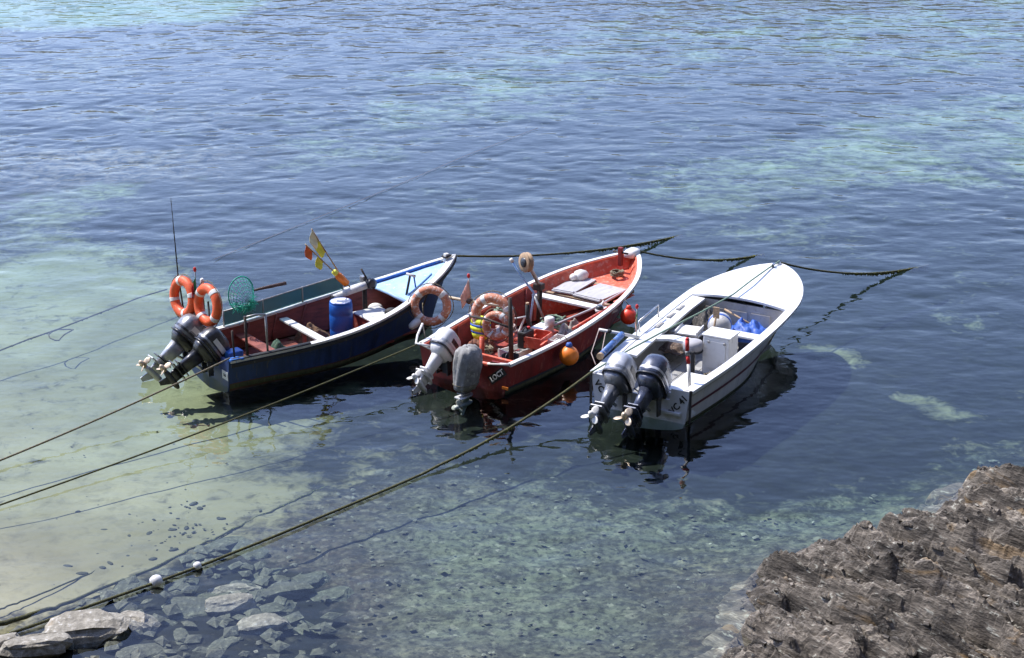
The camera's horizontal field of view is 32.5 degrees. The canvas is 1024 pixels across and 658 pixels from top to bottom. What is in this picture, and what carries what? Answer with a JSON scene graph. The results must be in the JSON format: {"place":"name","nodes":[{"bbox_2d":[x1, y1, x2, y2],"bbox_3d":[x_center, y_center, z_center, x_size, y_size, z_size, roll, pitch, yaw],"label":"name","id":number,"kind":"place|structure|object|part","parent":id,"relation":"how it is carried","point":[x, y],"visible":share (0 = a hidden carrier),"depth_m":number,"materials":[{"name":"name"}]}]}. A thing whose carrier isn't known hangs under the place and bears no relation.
{"place":"outdoors","nodes":[
{"label":"outdoors","id":0,"kind":"place"},
{"bbox_2d":[0,0,1023,657],"bbox_3d":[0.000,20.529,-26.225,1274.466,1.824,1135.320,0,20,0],"label":"seabed","id":1,"kind":"structure","parent":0,"point":[852,394],"depth_m":37.86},
{"bbox_2d":[0,632,19,646],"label":"stone","id":2,"kind":"object","parent":1,"relation":"on","point":[6,637],"visible":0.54,"depth_m":21.04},
{"bbox_2d":[0,631,72,657],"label":"stone","id":3,"kind":"object","parent":1,"relation":"on","point":[57,644],"visible":1,"depth_m":20.92,"materials":[{"name":"stone"}]},
{"bbox_2d":[41,608,130,648],"bbox_3d":[-5.242,3.724,21.559,1.128,0.395,0.724,-3,26,-10],"label":"stone","id":4,"kind":"object","parent":1,"relation":"on","point":[92,628],"visible":0.73,"depth_m":21.42,"materials":[{"name":"stone"}]},
{"bbox_2d":[0,526,193,609],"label":"sunken rope","id":5,"kind":"object","parent":1,"relation":"on","point":[6,606],"visible":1,"depth_m":22.77,"materials":[{"name":"fabric"}]},
{"bbox_2d":[108,629,132,643],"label":"stone","id":6,"kind":"object","parent":1,"relation":"on","point":[125,637],"visible":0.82,"depth_m":21.50,"materials":[{"name":"stone"}]},
{"bbox_2d":[113,578,147,600],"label":"stone","id":7,"kind":"object","parent":1,"relation":"on","point":[120,587],"visible":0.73,"depth_m":23.08,"materials":[{"name":"stone"}]},
{"bbox_2d":[120,610,160,637],"bbox_3d":[-4.702,3.694,21.983,0.586,0.288,0.420,5,14,11],"label":"stone","id":8,"kind":"object","parent":1,"relation":"on","point":[142,621],"visible":0.69,"depth_m":21.84,"materials":[{"name":"stone"}]},
{"bbox_2d":[115,643,165,657],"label":"stone","id":9,"kind":"object","parent":1,"relation":"on","point":[147,649],"visible":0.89,"depth_m":21.32,"materials":[{"name":"stone"}]},
{"bbox_2d":[25,425,261,584],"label":"pebbles","id":10,"kind":"object","parent":1,"relation":"on","point":[149,533],"visible":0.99,"depth_m":24.96,"materials":[{"name":"stone"}]},
{"bbox_2d":[0,485,326,625],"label":"sunken rope","id":11,"kind":"object","parent":1,"relation":"on","point":[24,616],"visible":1,"depth_m":23.01,"materials":[{"name":"fabric"}]},
{"bbox_2d":[160,619,177,625],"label":"stone","id":12,"kind":"object","parent":1,"relation":"on","point":[167,622],"visible":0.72,"depth_m":22.19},
{"bbox_2d":[159,578,198,590],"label":"stone","id":13,"kind":"object","parent":1,"relation":"on","point":[176,582],"visible":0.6,"depth_m":23.30,"materials":[{"name":"stone"}]},
{"bbox_2d":[173,628,188,644],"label":"stone","id":14,"kind":"object","parent":1,"relation":"on","point":[178,633],"visible":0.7,"depth_m":21.78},
{"bbox_2d":[161,596,207,618],"bbox_3d":[-4.138,3.621,22.636,0.794,0.203,0.503,2,23,-9],"label":"stone","id":15,"kind":"object","parent":1,"relation":"on","point":[191,606],"visible":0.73,"depth_m":22.55,"materials":[{"name":"stone"}]},
{"bbox_2d":[192,646,209,652],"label":"stone","id":16,"kind":"object","parent":1,"relation":"on","point":[204,649],"visible":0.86,"depth_m":21.39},
{"bbox_2d":[189,592,218,597],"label":"stone","id":17,"kind":"object","parent":1,"relation":"on","point":[205,595],"visible":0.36,"depth_m":22.98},
{"bbox_2d":[67,545,343,657],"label":"rubble","id":18,"kind":"object","parent":1,"relation":"on","point":[269,635],"visible":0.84,"depth_m":22.39,"materials":[{"name":"grey stone"}]},
{"bbox_2d":[201,536,242,556],"bbox_3d":[-4.093,3.075,24.600,0.531,0.232,0.814,0,9,26],"label":"stone","id":19,"kind":"object","parent":1,"relation":"on","point":[229,542],"visible":0.62,"depth_m":24.45,"materials":[{"name":"stone"}]},
{"bbox_2d":[208,636,239,649],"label":"stone","id":20,"kind":"object","parent":1,"relation":"on","point":[227,642],"visible":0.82,"depth_m":21.64,"materials":[{"name":"stone"}]},
{"bbox_2d":[205,593,256,615],"bbox_3d":[-3.619,3.544,22.571,0.664,0.217,0.308,-6,15,-14],"label":"stone","id":21,"kind":"object","parent":1,"relation":"on","point":[223,604],"visible":1,"depth_m":22.50,"materials":[{"name":"stone"}]},
{"bbox_2d":[207,583,262,593],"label":"stone","id":22,"kind":"object","parent":1,"relation":"on","point":[234,587],"visible":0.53,"depth_m":23.11,"materials":[{"name":"stone"}]},
{"bbox_2d":[229,537,268,559],"bbox_3d":[-3.707,3.136,24.467,0.434,0.208,0.732,-28,34,-37],"label":"stone","id":23,"kind":"object","parent":1,"relation":"on","point":[258,551],"visible":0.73,"depth_m":24.36,"materials":[{"name":"stone"}]},
{"bbox_2d":[237,613,290,633],"bbox_3d":[-3.144,3.738,22.182,0.719,0.262,0.416,-6,22,-17],"label":"stone","id":24,"kind":"object","parent":1,"relation":"on","point":[261,623],"visible":0.84,"depth_m":22.04,"materials":[{"name":"stone"}]},
{"bbox_2d":[249,568,281,579],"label":"stone","id":25,"kind":"object","parent":1,"relation":"on","point":[275,571],"visible":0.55,"depth_m":23.70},
{"bbox_2d":[258,600,295,613],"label":"stone","id":26,"kind":"object","parent":1,"relation":"on","point":[273,607],"visible":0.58,"depth_m":22.69,"materials":[{"name":"stone"}]},
{"bbox_2d":[259,581,315,602],"bbox_3d":[-2.988,3.492,23.186,0.790,0.272,0.350,-5,22,-21],"label":"stone","id":27,"kind":"object","parent":1,"relation":"on","point":[291,590],"visible":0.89,"depth_m":23.07,"materials":[{"name":"stone"}]},
{"bbox_2d":[283,616,318,635],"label":"stone","id":28,"kind":"object","parent":1,"relation":"on","point":[299,630],"visible":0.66,"depth_m":22.24,"materials":[{"name":"stone"}]},
{"bbox_2d":[290,571,330,587],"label":"stone","id":29,"kind":"object","parent":1,"relation":"on","point":[315,579],"visible":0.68,"depth_m":23.54,"materials":[{"name":"stone"}]},
{"bbox_2d":[308,586,353,602],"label":"stone","id":30,"kind":"object","parent":1,"relation":"on","point":[339,593],"visible":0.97,"depth_m":23.17,"materials":[{"name":"stone"}]},
{"bbox_2d":[254,453,1013,657],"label":"pebbles","id":31,"kind":"object","parent":1,"relation":"on","point":[459,585],"visible":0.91,"depth_m":24.26,"materials":[{"name":"stone"}]},
{"bbox_2d":[694,463,1023,657],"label":"rock outcrop","id":32,"kind":"object","parent":1,"relation":"on","point":[939,573],"visible":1,"depth_m":21.66,"materials":[{"name":"stone"}]},
{"bbox_2d":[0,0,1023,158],"bbox_3d":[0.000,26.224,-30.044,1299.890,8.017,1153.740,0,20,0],"label":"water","id":33,"kind":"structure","parent":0,"point":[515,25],"depth_m":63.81,"materials":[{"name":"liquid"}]},
{"bbox_2d":[0,289,166,350],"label":"floating rope","id":34,"kind":"object","parent":33,"relation":"on","point":[101,312],"visible":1,"depth_m":32.64,"materials":[{"name":"fabric"}]},
{"bbox_2d":[48,329,73,340],"bbox_3d":[-8.248,0.098,31.895,0.352,0.025,0.632,4,20,11],"label":"rope loop","id":35,"kind":"object","parent":34,"relation":"hanging from","point":[62,335],"visible":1,"depth_m":31.91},
{"bbox_2d":[171,202,456,391],"bbox_3d":[-3.114,-0.980,30.837,5.125,3.100,2.072,-14,24,-34],"label":"fishing boat","id":36,"kind":"object","parent":33,"relation":"on","point":[256,359],"visible":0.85,"depth_m":30.97,"materials":[{"name":"blue paint"}]},
{"bbox_2d":[0,357,229,460],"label":"mooring rope","id":37,"kind":"object","parent":36,"relation":"attached to","point":[90,422],"visible":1,"depth_m":27.59,"materials":[{"name":"fabric"}]},
{"bbox_2d":[136,313,206,381],"bbox_3d":[-5.653,0.318,29.759,1.482,1.101,0.416,-14,24,-34],"label":"outboard motor","id":38,"kind":"object","parent":36,"relation":"attached to","point":[187,328],"visible":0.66,"depth_m":29.61,"materials":[{"name":"silver metal"}]},
{"bbox_2d":[169,274,195,318],"bbox_3d":[-5.618,-0.545,30.059,0.177,0.806,0.806,-9,10,-43],"label":"life ring","id":39,"kind":"object","parent":36,"relation":"attached to","point":[177,283],"visible":0.89,"depth_m":30.01,"materials":[{"name":"plastic"}]},
{"bbox_2d":[156,326,229,388],"bbox_3d":[-5.263,0.477,29.355,1.426,0.955,0.396,-14,24,-34],"label":"outboard motor","id":40,"kind":"object","parent":36,"relation":"attached to","point":[211,345],"visible":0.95,"depth_m":29.25,"materials":[{"name":"black metal"}]},
{"bbox_2d":[191,267,196,298],"bbox_3d":[-5.364,-0.410,29.850,0.068,1.346,0.187,7,21,19],"label":"flag","id":41,"kind":"object","parent":36,"relation":"attached to","point":[194,287],"visible":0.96,"depth_m":29.71,"materials":[{"name":"fabric"}]},
{"bbox_2d":[194,280,222,327],"bbox_3d":[-5.122,-0.404,29.600,0.177,0.837,0.837,-9,20,-43],"label":"life ring","id":42,"kind":"object","parent":36,"relation":"attached to","point":[213,293],"visible":0.99,"depth_m":29.48,"materials":[{"name":"plastic"}]},
{"bbox_2d":[228,276,286,314],"bbox_3d":[-4.389,-0.632,30.799,1.186,0.694,0.352,-16,25,-38],"label":"landing net","id":43,"kind":"object","parent":36,"relation":"on","point":[247,306],"visible":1,"depth_m":30.57,"materials":[{"name":"fabric"}]},
{"bbox_2d":[271,339,285,348],"bbox_3d":[-3.992,0.353,30.328,0.885,0.370,0.736,-14,24,-34],"label":"net heap","id":44,"kind":"object","parent":36,"relation":"on","point":[276,344],"visible":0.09,"depth_m":30.26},
{"bbox_2d":[288,322,329,343],"bbox_3d":[-3.568,0.040,31.349,0.707,0.280,0.554,-14,24,-34],"label":"net heap","id":45,"kind":"object","parent":36,"relation":"in","point":[297,337],"visible":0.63,"depth_m":31.31,"materials":[{"name":"fabric"}]},
{"bbox_2d":[309,229,339,272],"bbox_3d":[-3.281,-1.270,31.313,0.763,1.182,0.057,-15,24,-36],"label":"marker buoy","id":46,"kind":"object","parent":36,"relation":"on","point":[317,245],"visible":1,"depth_m":31.11,"materials":[{"name":"yellow fabric"}]},
{"bbox_2d":[305,244,349,286],"bbox_3d":[-3.280,-1.121,31.264,0.912,0.976,0.140,-14,24,-34],"label":"marker buoy","id":47,"kind":"object","parent":36,"relation":"on","point":[342,279],"visible":1,"depth_m":31.17,"materials":[{"name":"orange plastic"}]},
{"bbox_2d":[329,297,352,335],"bbox_3d":[-3.039,-0.168,31.263,0.420,0.715,0.420,-14,24,-34],"label":"drum","id":48,"kind":"object","parent":36,"relation":"in","point":[340,314],"visible":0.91,"depth_m":31.09,"materials":[{"name":"blue plastic"}]},
{"bbox_2d":[330,268,376,308],"bbox_3d":[-2.849,-0.491,31.571,0.865,1.129,0.278,-14,24,-34],"label":"net hauler","id":49,"kind":"object","parent":36,"relation":"on","point":[366,283],"visible":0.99,"depth_m":31.54,"materials":[{"name":"metal"}]},
{"bbox_2d":[368,303,382,307],"bbox_3d":[-2.477,-0.384,31.881,0.273,0.180,0.195,0,20,0],"label":"gear bundle","id":50,"kind":"object","parent":36,"relation":"on","point":[374,305],"visible":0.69,"depth_m":31.82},
{"bbox_2d":[384,307,394,313],"bbox_3d":[-2.141,-0.296,31.332,0.273,0.180,0.195,0,20,0],"label":"gear bundle","id":51,"kind":"object","parent":36,"relation":"on","point":[387,310],"visible":0.38,"depth_m":31.28,"materials":[{"name":"rubber"}]},
{"bbox_2d":[456,234,682,256],"bbox_3d":[1.270,-1.652,35.054,0.112,1.366,7.388,16,25,38],"label":"mooring rope","id":52,"kind":"object","parent":36,"relation":"attached to","point":[679,237],"visible":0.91,"depth_m":35.47,"materials":[{"name":"fabric"}]},
{"bbox_2d":[215,128,536,258],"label":"floating line","id":53,"kind":"object","parent":33,"relation":"on","point":[369,196],"visible":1,"depth_m":40.40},
{"bbox_2d":[415,247,641,398],"bbox_3d":[0.745,-0.432,31.385,2.149,1.702,5.729,13,23,32],"label":"fishing boat","id":54,"kind":"object","parent":33,"relation":"on","point":[500,378],"visible":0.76,"depth_m":30.90,"materials":[{"name":"red paint"}]},
{"bbox_2d":[0,342,421,505],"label":"mooring rope","id":55,"kind":"object","parent":54,"relation":"attached to","point":[204,430],"visible":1,"depth_m":27.01,"materials":[{"name":"fabric"}]},
{"bbox_2d":[407,327,460,393],"bbox_3d":[-1.249,0.515,29.319,0.383,0.992,1.368,13,23,32],"label":"outboard motor","id":56,"kind":"object","parent":54,"relation":"attached to","point":[445,343],"visible":0.94,"depth_m":29.20,"materials":[{"name":"silver metal"}]},
{"bbox_2d":[460,273,471,308],"bbox_3d":[-0.802,-0.635,30.966,0.220,0.726,0.060,0,20,-1],"label":"flag","id":57,"kind":"object","parent":54,"relation":"attached to","point":[466,294],"visible":0.95,"depth_m":30.96,"materials":[{"name":"pink fabric"}]},
{"bbox_2d":[451,344,483,414],"bbox_3d":[-0.669,0.800,29.003,0.375,1.169,0.941,13,23,32],"label":"outboard motor","id":58,"kind":"object","parent":54,"relation":"attached to","point":[467,363],"visible":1,"depth_m":28.71,"materials":[{"name":"grey plastic"}]},
{"bbox_2d":[449,296,499,306],"bbox_3d":[-0.612,-0.477,30.995,1.315,0.212,0.132,4,20,11],"label":"oar","id":59,"kind":"object","parent":54,"relation":"on","point":[469,301],"visible":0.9,"depth_m":30.98,"materials":[{"name":"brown wood"}]},
{"bbox_2d":[470,316,490,339],"bbox_3d":[-0.535,-0.017,30.005,0.370,0.360,0.279,13,23,32],"label":"life jacket","id":60,"kind":"object","parent":54,"relation":"hanging from","point":[477,333],"visible":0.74,"depth_m":29.91,"materials":[{"name":"fabric"}]},
{"bbox_2d":[467,338,502,350],"bbox_3d":[-0.587,0.221,30.678,0.524,0.327,0.872,13,23,32],"label":"net heap","id":61,"kind":"object","parent":54,"relation":"on","point":[477,342],"visible":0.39,"depth_m":30.65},
{"bbox_2d":[485,344,493,354],"bbox_3d":[-0.582,0.385,30.485,0.495,0.184,0.509,-11,22,-27],"label":"rope coil","id":62,"kind":"object","parent":54,"relation":"on","point":[489,350],"visible":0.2,"depth_m":30.38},
{"bbox_2d":[469,290,516,340],"bbox_3d":[-0.328,-0.224,29.840,0.883,0.883,0.177,7,14,19],"label":"life ring","id":63,"kind":"object","parent":54,"relation":"attached to","point":[481,301],"visible":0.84,"depth_m":29.75,"materials":[{"name":"plastic"}]},
{"bbox_2d":[480,308,507,342],"bbox_3d":[-0.262,-0.059,29.644,0.597,0.597,0.135,7,14,19],"label":"life ring","id":64,"kind":"object","parent":54,"relation":"attached to","point":[493,335],"visible":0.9,"depth_m":29.61,"materials":[{"name":"plastic"}]},
{"bbox_2d":[495,324,517,332],"bbox_3d":[-0.094,0.006,30.648,0.406,0.162,0.408,13,23,32],"label":"rope coil","id":65,"kind":"object","parent":54,"relation":"on","point":[515,330],"visible":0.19,"depth_m":30.63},
{"bbox_2d":[501,350,518,359],"bbox_3d":[-0.028,0.538,29.748,0.310,0.386,0.312,13,23,32],"label":"bucket","id":66,"kind":"object","parent":54,"relation":"on","point":[506,355],"visible":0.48,"depth_m":29.81,"materials":[{"name":"plastic"}]},
{"bbox_2d":[498,344,531,357],"bbox_3d":[0.052,0.441,30.210,0.500,0.260,0.340,-16,25,-39],"label":"fish crate","id":67,"kind":"object","parent":54,"relation":"on","point":[522,352],"visible":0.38,"depth_m":30.16,"materials":[{"name":"plastic"}]},
{"bbox_2d":[515,316,525,331],"bbox_3d":[0.054,-0.010,30.587,0.431,0.393,0.168,-9,21,-24],"label":"engine guard","id":68,"kind":"object","parent":54,"relation":"on","point":[523,317],"visible":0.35,"depth_m":30.64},
{"bbox_2d":[509,258,534,319],"bbox_3d":[0.177,-0.672,31.268,0.476,1.198,0.087,6,20,17],"label":"bent pole","id":69,"kind":"object","parent":54,"relation":"on","point":[522,277],"visible":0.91,"depth_m":31.17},
{"bbox_2d":[517,326,533,348],"bbox_3d":[0.235,0.132,30.121,0.160,0.363,0.300,13,23,32],"label":"jerrycan","id":70,"kind":"object","parent":54,"relation":"in","point":[527,331],"visible":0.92,"depth_m":30.03,"materials":[{"name":"plastic"}]},
{"bbox_2d":[519,252,544,323],"bbox_3d":[0.356,-0.701,31.547,0.484,1.543,0.796,0,20,-1],"label":"line hauler","id":71,"kind":"object","parent":54,"relation":"on","point":[526,261],"visible":0.98,"depth_m":31.51,"materials":[{"name":"metal"}]},
{"bbox_2d":[524,329,551,349],"bbox_3d":[0.448,0.179,30.110,0.320,0.200,0.460,10,22,25],"label":"fish crate","id":72,"kind":"object","parent":54,"relation":"on","point":[538,340],"visible":0.93,"depth_m":29.97,"materials":[{"name":"plastic"}]},
{"bbox_2d":[525,302,555,351],"bbox_3d":[0.486,-0.058,30.796,0.497,0.820,0.637,13,23,32],"label":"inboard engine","id":73,"kind":"object","parent":54,"relation":"on","point":[548,323],"visible":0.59,"depth_m":30.77,"materials":[{"name":"white plastic"}]},
{"bbox_2d":[541,314,567,330],"bbox_3d":[0.766,-0.132,31.850,0.490,0.202,0.469,13,23,32],"label":"rope coil","id":74,"kind":"object","parent":54,"relation":"on","point":[558,318],"visible":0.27,"depth_m":31.85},
{"bbox_2d":[547,334,565,344],"bbox_3d":[0.779,0.221,30.166,0.200,0.164,0.340,11,22,29],"label":"fish crate","id":75,"kind":"object","parent":54,"relation":"on","point":[551,340],"visible":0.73,"depth_m":30.23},
{"bbox_2d":[559,335,578,365],"bbox_3d":[0.966,0.369,29.760,0.337,0.516,0.337,-1,20,-3],"label":"mooring buoy","id":76,"kind":"object","parent":54,"relation":"hanging from","point":[568,354],"visible":1,"depth_m":29.67,"materials":[{"name":"plastic"}]},
{"bbox_2d":[557,318,580,337],"bbox_3d":[1.030,0.024,31.196,0.615,0.392,0.739,13,23,32],"label":"net heap","id":77,"kind":"object","parent":54,"relation":"on","point":[565,329],"visible":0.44,"depth_m":31.20,"materials":[{"name":"fabric"}]},
{"bbox_2d":[552,278,595,294],"bbox_3d":[1.156,-0.821,32.654,0.440,0.048,0.960,11,22,28],"label":"hatch board","id":78,"kind":"object","parent":54,"relation":"on","point":[570,287],"visible":0.92,"depth_m":32.54,"materials":[{"name":"wood"}]},
{"bbox_2d":[569,269,588,280],"bbox_3d":[1.272,-1.017,32.950,0.256,0.180,0.460,13,23,32],"label":"rag bundle","id":79,"kind":"object","parent":78,"relation":"on","point":[579,275],"visible":1,"depth_m":32.85,"materials":[{"name":"fabric"}]},
{"bbox_2d":[554,284,629,325],"bbox_3d":[1.503,-0.430,31.556,0.129,0.188,2.293,15,24,36],"label":"boat hook","id":80,"kind":"object","parent":54,"relation":"on","point":[588,310],"visible":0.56,"depth_m":31.32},
{"bbox_2d":[573,283,624,301],"bbox_3d":[1.610,-0.679,32.282,0.600,0.048,0.860,15,24,36],"label":"hatch board","id":81,"kind":"object","parent":54,"relation":"on","point":[599,292],"visible":0.95,"depth_m":32.24,"materials":[{"name":"wood"}]},
{"bbox_2d":[595,300,606,312],"bbox_3d":[1.585,-0.398,31.323,0.157,0.198,0.432,4,20,11],"label":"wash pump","id":82,"kind":"object","parent":54,"relation":"attached to","point":[599,308],"visible":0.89,"depth_m":31.15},
{"bbox_2d":[571,294,633,329],"bbox_3d":[1.603,-0.312,31.169,0.120,0.104,2.026,13,23,32],"label":"oar","id":83,"kind":"object","parent":54,"relation":"on","point":[594,315],"visible":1,"depth_m":30.91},
{"bbox_2d":[610,269,624,277],"bbox_3d":[1.979,-1.044,33.010,0.268,0.145,0.276,-3,20,-8],"label":"rope coil","id":84,"kind":"object","parent":54,"relation":"on","point":[616,273],"visible":1,"depth_m":32.93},
{"bbox_2d":[619,299,635,324],"bbox_3d":[2.082,-0.305,31.346,0.299,0.468,0.298,-2,20,-4],"label":"mooring buoy","id":85,"kind":"object","parent":54,"relation":"hanging from","point":[627,314],"visible":0.96,"depth_m":31.27,"materials":[{"name":"plastic"}]},
{"bbox_2d":[640,251,764,261],"bbox_3d":[3.800,-1.500,34.978,0.106,1.078,4.166,18,26,41],"label":"mooring rope","id":86,"kind":"object","parent":54,"relation":"attached to","point":[739,258],"visible":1,"depth_m":35.33,"materials":[{"name":"fabric"}]},
{"bbox_2d":[589,262,802,429],"bbox_3d":[3.516,0.133,30.480,2.122,1.240,6.085,11,22,28],"label":"motor boat","id":87,"kind":"object","parent":33,"relation":"on","point":[726,359],"visible":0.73,"depth_m":29.93,"materials":[{"name":"white plastic"}]},
{"bbox_2d":[4,370,592,633],"bbox_3d":[-3.080,2.462,24.177,12.575,0.623,0.280,-18,27,-42],"label":"mooring rope","id":88,"kind":"object","parent":87,"relation":"attached to","point":[506,430],"visible":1,"depth_m":24.54,"materials":[{"name":"fabric"}]},
{"bbox_2d":[149,575,162,586],"bbox_3d":[-4.594,3.254,22.715,0.160,0.160,0.158,-18,26,-41],"label":"rope float","id":89,"kind":"object","parent":88,"relation":"hanging from","point":[156,580],"visible":1,"depth_m":22.66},
{"bbox_2d":[193,562,201,569],"bbox_3d":[-4.136,3.111,23.118,0.104,0.104,0.102,-18,26,-41],"label":"rope float","id":90,"kind":"object","parent":88,"relation":"attached to","point":[197,565],"visible":1,"depth_m":23.08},
{"bbox_2d":[581,351,637,435],"bbox_3d":[1.593,1.005,27.899,0.450,1.165,1.606,11,22,28],"label":"outboard motor","id":91,"kind":"object","parent":87,"relation":"attached to","point":[619,370],"visible":0.98,"depth_m":27.77,"materials":[{"name":"silver metal"}]},
{"bbox_2d":[596,331,624,359],"bbox_3d":[1.639,0.274,29.222,0.128,0.176,1.011,9,21,23],"label":"blue tube","id":92,"kind":"object","parent":87,"relation":"attached to","point":[610,346],"visible":1,"depth_m":29.13,"materials":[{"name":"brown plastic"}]},
{"bbox_2d":[591,328,639,364],"bbox_3d":[1.580,0.232,29.302,0.558,0.295,1.445,11,22,28],"label":"railing","id":93,"kind":"object","parent":87,"relation":"attached to","point":[617,332],"visible":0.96,"depth_m":29.58,"materials":[{"name":"metal"}]},
{"bbox_2d":[635,304,638,334],"bbox_3d":[2.095,-0.123,29.699,0.059,0.606,0.139,8,21,20],"label":"flag","id":94,"kind":"object","parent":87,"relation":"attached to","point":[636,316],"visible":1,"depth_m":29.67,"materials":[{"name":"fabric"}]},
{"bbox_2d":[613,353,671,438],"bbox_3d":[2.101,1.050,27.595,0.466,1.155,1.674,11,22,28],"label":"outboard motor","id":95,"kind":"object","parent":87,"relation":"attached to","point":[654,376],"visible":1,"depth_m":27.48,"materials":[{"name":"black metal"}]},
{"bbox_2d":[658,334,683,355],"bbox_3d":[2.849,0.220,30.259,0.479,0.168,0.845,11,22,28],"label":"net heap","id":96,"kind":"object","parent":87,"relation":"in","point":[673,348],"visible":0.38,"depth_m":30.03,"materials":[{"name":"fabric"}]},
{"bbox_2d":[674,323,703,336],"bbox_3d":[3.075,0.009,30.472,0.400,0.070,0.460,8,21,20],"label":"tray","id":97,"kind":"object","parent":96,"relation":"on","point":[687,330],"visible":0.96,"depth_m":30.44,"materials":[{"name":"plastic"}]},
{"bbox_2d":[593,260,779,371],"bbox_3d":[3.231,-0.276,30.466,0.254,0.408,6.063,14,24,35],"label":"mooring rope","id":98,"kind":"object","parent":87,"relation":"attached to","point":[595,369],"visible":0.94,"depth_m":30.16,"materials":[{"name":"fabric"}]},
{"bbox_2d":[685,337,690,386],"bbox_3d":[2.800,0.546,27.847,0.076,0.848,0.179,-13,23,-32],"label":"light pole","id":99,"kind":"object","parent":87,"relation":"on","point":[687,352],"visible":0.97,"depth_m":27.81,"materials":[{"name":"red metal"}]},
{"bbox_2d":[682,338,702,372],"bbox_3d":[3.045,0.457,29.649,0.356,0.585,0.356,11,22,28],"label":"seat","id":100,"kind":"object","parent":87,"relation":"on","point":[696,345],"visible":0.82,"depth_m":29.48,"materials":[{"name":"white plastic"}]},
{"bbox_2d":[690,308,712,330],"bbox_3d":[3.419,-0.207,30.997,0.572,0.321,0.750,11,22,28],"label":"net heap","id":101,"kind":"object","parent":87,"relation":"in","point":[700,319],"visible":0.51,"depth_m":30.86,"materials":[{"name":"fabric"}]},
{"bbox_3d":[3.410,0.442,29.488,0.360,0.480,0.012,11,22,28],"label":"console door","id":102,"kind":"part","parent":87,"relation":"part of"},
{"bbox_2d":[713,307,719,326],"bbox_3d":[3.474,-0.080,30.037,0.110,0.603,0.090,11,22,28],"label":"paddle","id":103,"kind":"object","parent":87,"relation":"on","point":[716,311],"visible":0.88,"depth_m":29.99,"materials":[{"name":"brown wood"}]},
{"bbox_2d":[708,312,731,329],"bbox_3d":[3.600,-0.071,30.458,0.416,0.416,0.520,3,20,9],"label":"canister","id":104,"kind":"object","parent":87,"relation":"on","point":[724,321],"visible":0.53,"depth_m":30.25,"materials":[{"name":"plastic"}]},
{"bbox_2d":[731,317,766,342],"bbox_3d":[4.121,-0.045,30.721,0.780,0.320,0.905,5,20,14],"label":"tarp","id":105,"kind":"object","parent":87,"relation":"on","point":[753,326],"visible":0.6,"depth_m":30.60,"materials":[{"name":"plastic"}]},
{"bbox_2d":[724,309,749,323],"bbox_3d":[4.093,-0.136,30.821,0.815,0.357,0.040,10,22,26],"label":"wooden pole","id":106,"kind":"object","parent":105,"relation":"on","point":[735,315],"visible":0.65,"depth_m":30.87,"materials":[{"name":"brown wood"}]},
{"bbox_2d":[780,261,928,275],"bbox_3d":[6.760,-1.232,34.305,4.559,1.077,0.128,-16,25,-38],"label":"mooring rope","id":107,"kind":"object","parent":87,"relation":"attached to","point":[919,268],"visible":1,"depth_m":34.60,"materials":[{"name":"fabric"}]},
{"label":"ring hook","id":108,"kind":"object","parent":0,"visible":0},
{"bbox_2d":[409,303,422,329],"bbox_3d":[-1.662,-0.212,31.027,0.373,0.422,0.163,-18,26,-41],"label":"fender","id":109,"kind":"object","parent":108,"relation":"hanging from","point":[414,323],"visible":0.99,"depth_m":30.97,"materials":[{"name":"plastic"}]},
{"bbox_2d":[408,283,453,328],"bbox_3d":[-1.433,-0.411,30.998,0.828,0.828,0.156,2,11,5],"label":"life ring","id":110,"kind":"object","parent":108,"relation":"hanging from","point":[441,294],"visible":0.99,"depth_m":30.94,"materials":[{"name":"plastic"}]}
]}

